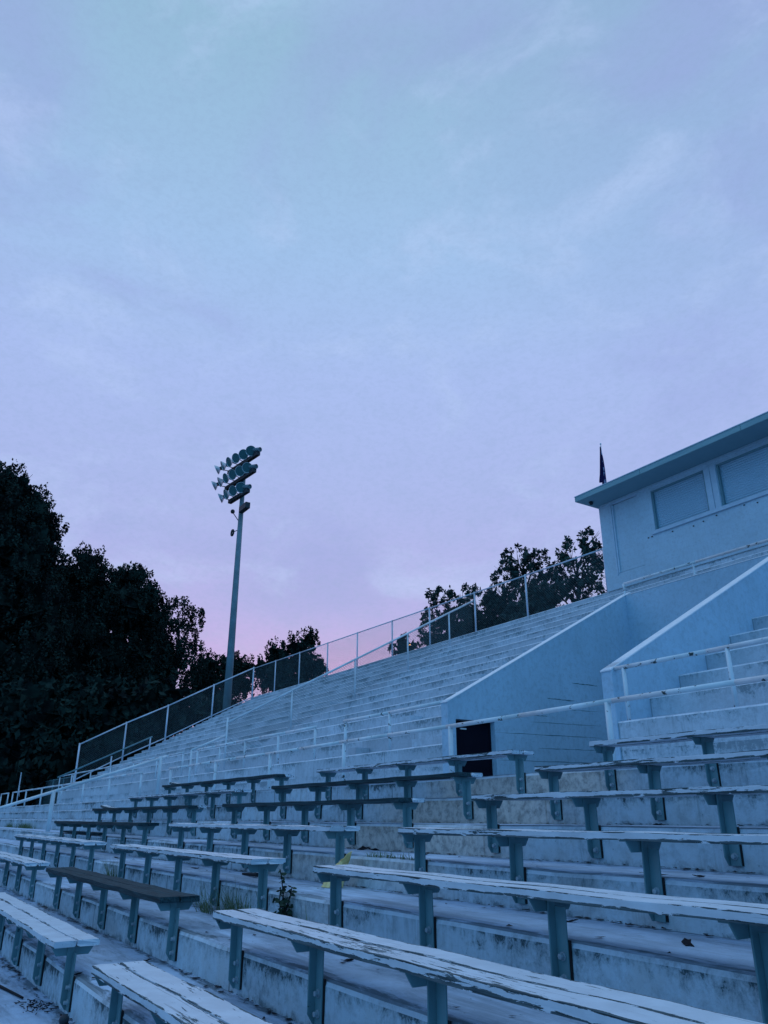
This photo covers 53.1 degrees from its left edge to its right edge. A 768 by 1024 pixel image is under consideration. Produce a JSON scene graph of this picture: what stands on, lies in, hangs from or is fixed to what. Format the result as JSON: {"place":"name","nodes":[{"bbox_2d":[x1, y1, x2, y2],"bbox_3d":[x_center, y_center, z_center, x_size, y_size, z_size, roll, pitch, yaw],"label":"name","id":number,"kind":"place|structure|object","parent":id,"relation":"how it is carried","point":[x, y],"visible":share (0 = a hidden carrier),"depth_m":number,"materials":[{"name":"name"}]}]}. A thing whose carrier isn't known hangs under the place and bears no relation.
{"place":"outdoors","nodes":[
{"label":"outdoors","id":0,"kind":"place"},
{"bbox_2d":[0,0,767,733],"label":"sky","id":1,"kind":"structure","parent":0,"point":[425,259],"materials":[{"name":"blue"}]},
{"bbox_3d":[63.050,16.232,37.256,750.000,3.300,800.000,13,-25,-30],"label":"ground","id":2,"kind":"structure","parent":0,"visible":0},
{"bbox_2d":[0,458,76,703],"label":"pine tree","id":3,"kind":"object","parent":2,"relation":"on","point":[31,601],"visible":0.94,"depth_m":59.65,"materials":[{"name":"green plant"}]},
{"bbox_2d":[5,777,72,805],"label":"chain link fence","id":4,"kind":"object","parent":2,"relation":"on","point":[47,790],"visible":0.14,"depth_m":48.37,"materials":[{"name":"metal"}]},
{"bbox_2d":[44,541,121,803],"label":"pine tree","id":5,"kind":"object","parent":2,"relation":"on","point":[89,605],"visible":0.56,"depth_m":67.19,"materials":[{"name":"green plant"}]},
{"bbox_2d":[0,671,233,806],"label":"undergrowth","id":6,"kind":"object","parent":2,"relation":"on","point":[46,728],"visible":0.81,"depth_m":52.49,"materials":[{"name":"green plant"}]},
{"bbox_2d":[87,560,185,693],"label":"pine tree","id":7,"kind":"object","parent":2,"relation":"on","point":[138,615],"visible":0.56,"depth_m":69.92,"materials":[{"name":"green plant"}]},
{"bbox_2d":[138,595,205,730],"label":"pine tree","id":8,"kind":"object","parent":2,"relation":"on","point":[180,652],"visible":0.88,"depth_m":67.39,"materials":[{"name":"green plant"}]},
{"bbox_2d":[182,647,258,706],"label":"broadleaf tree","id":9,"kind":"object","parent":2,"relation":"on","point":[213,672],"visible":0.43,"depth_m":80.64,"materials":[{"name":"green plant"}]},
{"bbox_2d":[211,446,261,711],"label":"floodlight pole","id":10,"kind":"object","parent":2,"relation":"on","point":[244,469],"visible":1,"depth_m":53.27,"materials":[{"name":"metal"}]},
{"bbox_2d":[250,626,328,694],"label":"broadleaf tree","id":11,"kind":"object","parent":2,"relation":"on","point":[310,639],"visible":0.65,"depth_m":78.67,"materials":[{"name":"green plant"}]},
{"bbox_2d":[0,760,767,1023],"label":"terrace","id":12,"kind":"structure","parent":2,"relation":"on","point":[716,973],"depth_m":5.50,"materials":[{"name":"paint"}]},
{"bbox_2d":[0,793,8,803],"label":"pipe railing","id":13,"kind":"object","parent":12,"relation":"on","point":[7,797],"visible":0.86,"depth_m":42.19,"materials":[{"name":"grey metal"}]},
{"bbox_2d":[0,985,23,998],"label":"stick","id":14,"kind":"object","parent":12,"relation":"on","point":[11,991],"visible":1,"depth_m":6.15,"materials":[{"name":"brown wood"}]},
{"bbox_2d":[15,772,21,806],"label":"marker post","id":15,"kind":"object","parent":12,"relation":"on","point":[18,788],"visible":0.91,"depth_m":48.19,"materials":[{"name":"grey metal"}]},
{"bbox_2d":[0,851,49,897],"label":"plank bench","id":16,"kind":"object","parent":12,"relation":"on","point":[27,863],"visible":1,"depth_m":11.43,"materials":[{"name":"paint"}]},
{"bbox_2d":[14,822,38,828],"bbox_3d":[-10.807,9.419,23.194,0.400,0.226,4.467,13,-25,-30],"label":"grass tuft","id":17,"kind":"object","parent":12,"relation":"on","point":[21,825],"visible":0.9,"depth_m":23.18,"materials":[{"name":"green plant"}]},
{"bbox_2d":[14,994,56,1014],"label":"leaf litter","id":18,"kind":"object","parent":12,"relation":"on","point":[31,1006],"visible":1,"depth_m":5.73,"materials":[{"name":"brown plant"}]},
{"bbox_2d":[0,892,99,1011],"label":"plank bench","id":19,"kind":"object","parent":12,"relation":"on","point":[59,937],"visible":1,"depth_m":6.30,"materials":[{"name":"paint"}]},
{"bbox_2d":[14,834,106,870],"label":"plank bench","id":20,"kind":"object","parent":12,"relation":"on","point":[92,845],"visible":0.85,"depth_m":12.83,"materials":[{"name":"paint"}]},
{"bbox_2d":[59,1014,68,1023],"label":"pebble","id":21,"kind":"object","parent":12,"relation":"on","point":[64,1019],"visible":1,"depth_m":5.23,"materials":[{"name":"stone"}]},
{"bbox_2d":[11,772,142,805],"bbox_3d":[-13.275,11.536,31.301,0.065,0.849,22.950,13,-25,-30],"label":"pipe railing","id":22,"kind":"object","parent":12,"relation":"on","point":[110,778],"visible":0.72,"depth_m":27.82,"materials":[{"name":"grey metal"}]},
{"bbox_2d":[63,831,102,834],"bbox_3d":[-5.957,6.351,15.235,0.140,0.041,3.000,13,-25,-30],"label":"loose plank","id":23,"kind":"object","parent":12,"relation":"on","point":[91,833],"visible":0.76,"depth_m":14.94,"materials":[{"name":"wood"}]},
{"bbox_2d":[0,755,166,831],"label":"aisle handrail","id":24,"kind":"object","parent":12,"relation":"on","point":[53,794],"visible":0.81,"depth_m":18.65,"materials":[{"name":"grey metal"}]},
{"bbox_2d":[54,821,158,849],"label":"plank bench","id":25,"kind":"object","parent":12,"relation":"on","point":[145,827],"visible":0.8,"depth_m":13.31,"materials":[{"name":"paint"}]},
{"bbox_2d":[97,857,117,876],"bbox_3d":[-3.573,4.673,10.062,0.500,0.370,0.735,13,-25,-30],"label":"grass tuft","id":26,"kind":"object","parent":12,"relation":"on","point":[111,872],"visible":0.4,"depth_m":10.04,"materials":[{"name":"green plant"}]},
{"bbox_2d":[46,867,199,960],"bbox_3d":[-2.806,3.920,7.703,0.324,0.452,4.472,13,-25,-30],"label":"plank bench","id":27,"kind":"object","parent":12,"relation":"on","point":[173,902],"visible":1,"depth_m":6.87,"materials":[{"name":"paint"}]},
{"bbox_2d":[92,805,207,835],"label":"plank bench","id":28,"kind":"object","parent":12,"relation":"on","point":[169,810],"visible":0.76,"depth_m":13.83,"materials":[{"name":"paint"}]},
{"bbox_2d":[91,960,271,1023],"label":"plank bench","id":29,"kind":"object","parent":12,"relation":"on","point":[162,996],"visible":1,"depth_m":3.90,"materials":[{"name":"paint"}]},
{"bbox_2d":[128,789,251,818],"bbox_3d":[-3.927,5.645,14.779,0.324,0.452,6.071,13,-25,-30],"label":"plank bench","id":30,"kind":"object","parent":12,"relation":"on","point":[214,794],"visible":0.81,"depth_m":14.08,"materials":[{"name":"paint"}]},
{"bbox_2d":[179,884,214,914],"bbox_3d":[-1.667,3.529,7.065,0.370,0.287,0.650,13,-25,-30],"label":"grass tuft","id":31,"kind":"object","parent":12,"relation":"on","point":[205,903],"visible":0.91,"depth_m":7.06,"materials":[{"name":"green plant"}]},
{"bbox_2d":[110,844,285,910],"bbox_3d":[-2.184,3.834,8.170,0.323,0.452,4.471,13,-25,-30],"label":"plank bench","id":32,"kind":"object","parent":12,"relation":"on","point":[262,866],"visible":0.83,"depth_m":7.36,"materials":[{"name":"paint"}]},
{"bbox_2d":[188,735,225,782],"bbox_3d":[-5.447,7.827,23.603,1.098,1.967,0.068,13,-25,-30],"label":"aisle handrail","id":33,"kind":"object","parent":12,"relation":"on","point":[202,745],"visible":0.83,"depth_m":23.56,"materials":[{"name":"grey metal"}]},
{"bbox_2d":[195,876,259,910],"bbox_3d":[-1.393,3.426,6.882,0.572,0.344,1.371,13,-25,-30],"label":"grass tuft","id":34,"kind":"object","parent":12,"relation":"on","point":[231,903],"visible":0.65,"depth_m":6.85,"materials":[{"name":"green plant"}]},
{"bbox_2d":[162,774,293,804],"bbox_3d":[-3.304,5.527,15.258,0.323,0.521,6.074,13,-25,-30],"label":"plank bench","id":35,"kind":"object","parent":12,"relation":"on","point":[254,780],"visible":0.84,"depth_m":14.71,"materials":[{"name":"paint"}]},
{"bbox_2d":[242,873,257,876],"bbox_3d":[-1.363,3.684,7.831,0.039,0.049,0.505,10,-24,-23],"label":"stick","id":36,"kind":"object","parent":12,"relation":"on","point":[252,874],"visible":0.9,"depth_m":7.74,"materials":[{"name":"brown wood"}]},
{"bbox_2d":[169,823,359,873],"bbox_3d":[-1.561,3.749,8.635,0.325,0.453,4.474,13,-25,-30],"label":"plank bench","id":37,"kind":"object","parent":12,"relation":"on","point":[339,834],"visible":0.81,"depth_m":7.84,"materials":[{"name":"paint"}]},
{"bbox_2d":[272,869,296,916],"bbox_3d":[-0.762,3.058,6.045,0.193,0.439,0.462,13,-25,-30],"label":"weed plant","id":38,"kind":"object","parent":12,"relation":"on","point":[282,909],"visible":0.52,"depth_m":6.06,"materials":[{"name":"green plant"}]},
{"bbox_2d":[222,797,424,847],"bbox_3d":[-0.938,3.663,9.100,0.324,0.452,4.472,13,-25,-30],"label":"plank bench","id":39,"kind":"object","parent":12,"relation":"on","point":[405,805],"visible":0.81,"depth_m":8.39,"materials":[{"name":"paint"}]},
{"bbox_2d":[321,851,351,887],"bbox_3d":[-0.421,3.085,6.650,0.179,0.285,0.304,13,-25,-30],"label":"paper bag","id":40,"kind":"object","parent":12,"relation":"on","point":[345,860],"visible":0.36,"depth_m":6.59,"materials":[{"name":"yellow paper"}]},
{"bbox_2d":[271,772,482,818],"bbox_3d":[-0.315,3.577,9.566,0.324,0.453,4.472,13,-25,-30],"label":"plank bench","id":41,"kind":"object","parent":12,"relation":"on","point":[466,780],"visible":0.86,"depth_m":8.96,"materials":[{"name":"paint"}]},
{"bbox_2d":[0,820,764,1023],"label":"leaf debris","id":42,"kind":"object","parent":12,"relation":"on","point":[289,1019],"visible":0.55,"depth_m":5.69,"materials":[{"name":"brown plant"}]},
{"bbox_2d":[365,850,430,860],"bbox_3d":[0.091,2.811,6.309,0.131,0.059,0.968,13,-25,-30],"label":"grass tuft","id":43,"kind":"object","parent":12,"relation":"on","point":[387,856],"visible":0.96,"depth_m":6.42,"materials":[{"name":"green plant"}]},
{"bbox_2d":[317,750,533,799],"bbox_3d":[0.309,3.491,10.031,0.325,0.453,4.469,13,-25,-30],"label":"plank bench","id":44,"kind":"object","parent":12,"relation":"on","point":[518,757],"visible":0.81,"depth_m":9.30,"materials":[{"name":"paint"}]},
{"bbox_2d":[168,674,767,790],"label":"pipe railing","id":45,"kind":"object","parent":12,"relation":"on","point":[606,703],"visible":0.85,"depth_m":9.88,"materials":[{"name":"metal"}]},
{"bbox_2d":[213,908,763,1023],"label":"plank bench","id":46,"kind":"object","parent":12,"relation":"on","point":[436,972],"visible":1,"depth_m":3.28,"materials":[{"name":"paint"}]},
{"bbox_2d":[313,864,767,1023],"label":"plank bench","id":47,"kind":"object","parent":12,"relation":"on","point":[745,920],"visible":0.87,"depth_m":3.75,"materials":[{"name":"paint"}]},
{"bbox_2d":[398,827,767,922],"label":"plank bench","id":48,"kind":"object","parent":12,"relation":"on","point":[647,844],"visible":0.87,"depth_m":4.44,"materials":[{"name":"paint"}]},
{"bbox_2d":[471,785,767,866],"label":"plank bench","id":49,"kind":"object","parent":12,"relation":"on","point":[721,797],"visible":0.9,"depth_m":5.26,"materials":[{"name":"paint"}]},
{"bbox_2d":[534,749,767,819],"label":"plank bench","id":50,"kind":"object","parent":12,"relation":"on","point":[650,767],"visible":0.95,"depth_m":6.05,"materials":[{"name":"paint"}]},
{"bbox_2d":[589,724,767,790],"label":"plank bench","id":51,"kind":"object","parent":12,"relation":"on","point":[703,738],"visible":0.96,"depth_m":6.60,"materials":[{"name":"paint"}]},
{"bbox_2d":[681,938,693,946],"bbox_3d":[1.436,2.040,3.646,0.048,0.014,0.118,-15,-13,6],"label":"dead leaf","id":52,"kind":"object","parent":12,"relation":"on","point":[685,942],"visible":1,"depth_m":3.65,"materials":[{"name":"brown plant"}]},
{"bbox_2d":[56,545,767,803],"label":"grandstand","id":53,"kind":"object","parent":2,"relation":"on","point":[446,671],"visible":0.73,"depth_m":22.39,"materials":[{"name":"paint"}]},
{"bbox_2d":[57,736,152,789],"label":"aisle handrail","id":54,"kind":"object","parent":53,"relation":"on","point":[105,757],"visible":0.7,"depth_m":41.44,"materials":[{"name":"metal"}]},
{"bbox_2d":[58,752,184,789],"bbox_3d":[-12.150,11.588,33.692,0.059,0.845,19.800,13,-25,-30],"label":"pipe railing","id":55,"kind":"object","parent":53,"relation":"on","point":[182,753],"visible":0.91,"depth_m":30.67,"materials":[{"name":"grey metal"}]},
{"bbox_2d":[74,667,254,781],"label":"chain link fence","id":56,"kind":"object","parent":53,"relation":"on","point":[166,721],"visible":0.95,"depth_m":44.78,"materials":[{"name":"metal"}]},
{"bbox_2d":[195,725,316,773],"bbox_3d":[-3.864,6.842,21.738,0.071,0.851,8.200,13,-25,-30],"label":"pipe railing","id":57,"kind":"object","parent":53,"relation":"on","point":[272,735],"visible":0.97,"depth_m":21.16,"materials":[{"name":"metal"}]},
{"bbox_2d":[223,600,472,770],"bbox_3d":[-0.668,5.869,27.666,10.278,7.033,0.070,13,-25,-30],"label":"chain link fence","id":58,"kind":"object","parent":53,"relation":"on","point":[327,673],"visible":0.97,"depth_m":27.13,"materials":[{"name":"metal"}]},
{"bbox_2d":[343,700,442,755],"bbox_3d":[0.114,4.566,15.996,0.071,0.847,3.794,13,-25,-30],"label":"pipe railing","id":59,"kind":"object","parent":53,"relation":"on","point":[388,713],"visible":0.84,"depth_m":16.02,"materials":[{"name":"metal"}]},
{"bbox_2d":[253,547,607,697],"bbox_3d":[-0.432,6.466,37.331,0.072,2.211,29.252,13,-25,-30],"label":"chain link fence","id":60,"kind":"object","parent":53,"relation":"on","point":[450,601],"visible":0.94,"depth_m":33.51,"materials":[{"name":"metal"}]},
{"bbox_2d":[574,411,767,591],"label":"press box","id":61,"kind":"object","parent":53,"relation":"on","point":[706,497],"visible":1,"depth_m":23.43,"materials":[{"name":"paint"}]},
{"bbox_2d":[599,443,606,483],"bbox_3d":[7.699,-1.383,27.165,0.130,2.305,0.330,13,-25,-30],"label":"flag","id":62,"kind":"object","parent":61,"relation":"attached to","point":[602,478],"visible":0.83,"depth_m":27.16,"materials":[{"name":"fabric"}]},
{"bbox_2d":[609,494,644,574],"bbox_3d":[8.010,0.744,25.334,0.090,2.500,1.140,13,-25,-30],"label":"door","id":63,"kind":"structure","parent":61,"relation":"in","point":[625,521],"depth_m":25.35,"materials":[{"name":"paint"}]},
{"bbox_2d":[651,470,709,528],"bbox_3d":[9.213,-0.330,23.900,0.120,1.356,1.966,13,-25,-30],"label":"window","id":64,"kind":"structure","parent":61,"relation":"in","point":[684,498],"depth_m":23.95,"materials":[{"name":"blue glass"}]},
{"bbox_2d":[716,444,767,505],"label":"window","id":65,"kind":"structure","parent":61,"relation":"in","point":[744,475],"depth_m":22.24,"materials":[{"name":"blue glass"}]},
{"bbox_2d":[614,637,767,719],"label":"pipe railing","id":66,"kind":"object","parent":53,"relation":"on","point":[726,648],"visible":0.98,"depth_m":10.20,"materials":[{"name":"metal"}]},
{"bbox_2d":[388,633,444,654],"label":"bush","id":67,"kind":"object","parent":2,"relation":"on","point":[405,647],"visible":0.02,"depth_m":46.13,"materials":[{"name":"green plant"}]},
{"bbox_2d":[417,582,482,639],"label":"broadleaf tree","id":68,"kind":"object","parent":2,"relation":"on","point":[433,596],"visible":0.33,"depth_m":46.73,"materials":[{"name":"green plant"}]},
{"bbox_2d":[421,591,531,645],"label":"bush","id":69,"kind":"object","parent":2,"relation":"on","point":[492,614],"visible":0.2,"depth_m":41.73,"materials":[{"name":"green plant"}]},
{"bbox_2d":[482,543,560,611],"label":"broadleaf tree","id":70,"kind":"object","parent":2,"relation":"on","point":[514,571],"visible":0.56,"depth_m":42.76,"materials":[{"name":"green plant"}]},
{"bbox_2d":[440,592,631,775],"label":"stairwell wall","id":71,"kind":"structure","parent":2,"relation":"on","point":[565,666],"depth_m":15.76,"materials":[{"name":"paint"}]},
{"bbox_2d":[456,720,492,775],"bbox_3d":[1.659,4.973,14.397,0.944,2.052,0.086,13,-25,-30],"label":"door","id":72,"kind":"structure","parent":71,"relation":"in","point":[471,739],"depth_m":14.63,"materials":[{"name":"black plastic"}]},
{"bbox_2d":[499,580,576,623],"bbox_3d":[7.493,8.536,36.859,4.516,11.131,4.700,-5,-22,13],"label":"bush","id":73,"kind":"object","parent":2,"relation":"on","point":[521,614],"visible":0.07,"depth_m":38.03,"materials":[{"name":"green plant"}]},
{"bbox_2d":[531,526,606,606],"bbox_3d":[9.411,7.175,36.711,4.158,13.735,2.329,-1,-22,3],"label":"broadleaf tree","id":74,"kind":"object","parent":2,"relation":"on","point":[583,545],"visible":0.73,"depth_m":38.25,"materials":[{"name":"green plant"}]},
{"bbox_2d":[600,557,767,759],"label":"stairwell wall","id":75,"kind":"structure","parent":2,"relation":"on","point":[718,618],"depth_m":12.49,"materials":[{"name":"paint"}]},
{"bbox_2d":[619,554,767,648],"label":"stairwell wall","id":76,"kind":"structure","parent":2,"relation":"on","point":[651,611],"depth_m":17.07,"materials":[{"name":"paint"}]},
{"bbox_2d":[622,539,767,594],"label":"pipe railing","id":77,"kind":"object","parent":76,"relation":"on","point":[699,560],"visible":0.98,"depth_m":16.83,"materials":[{"name":"metal"}]}
]}

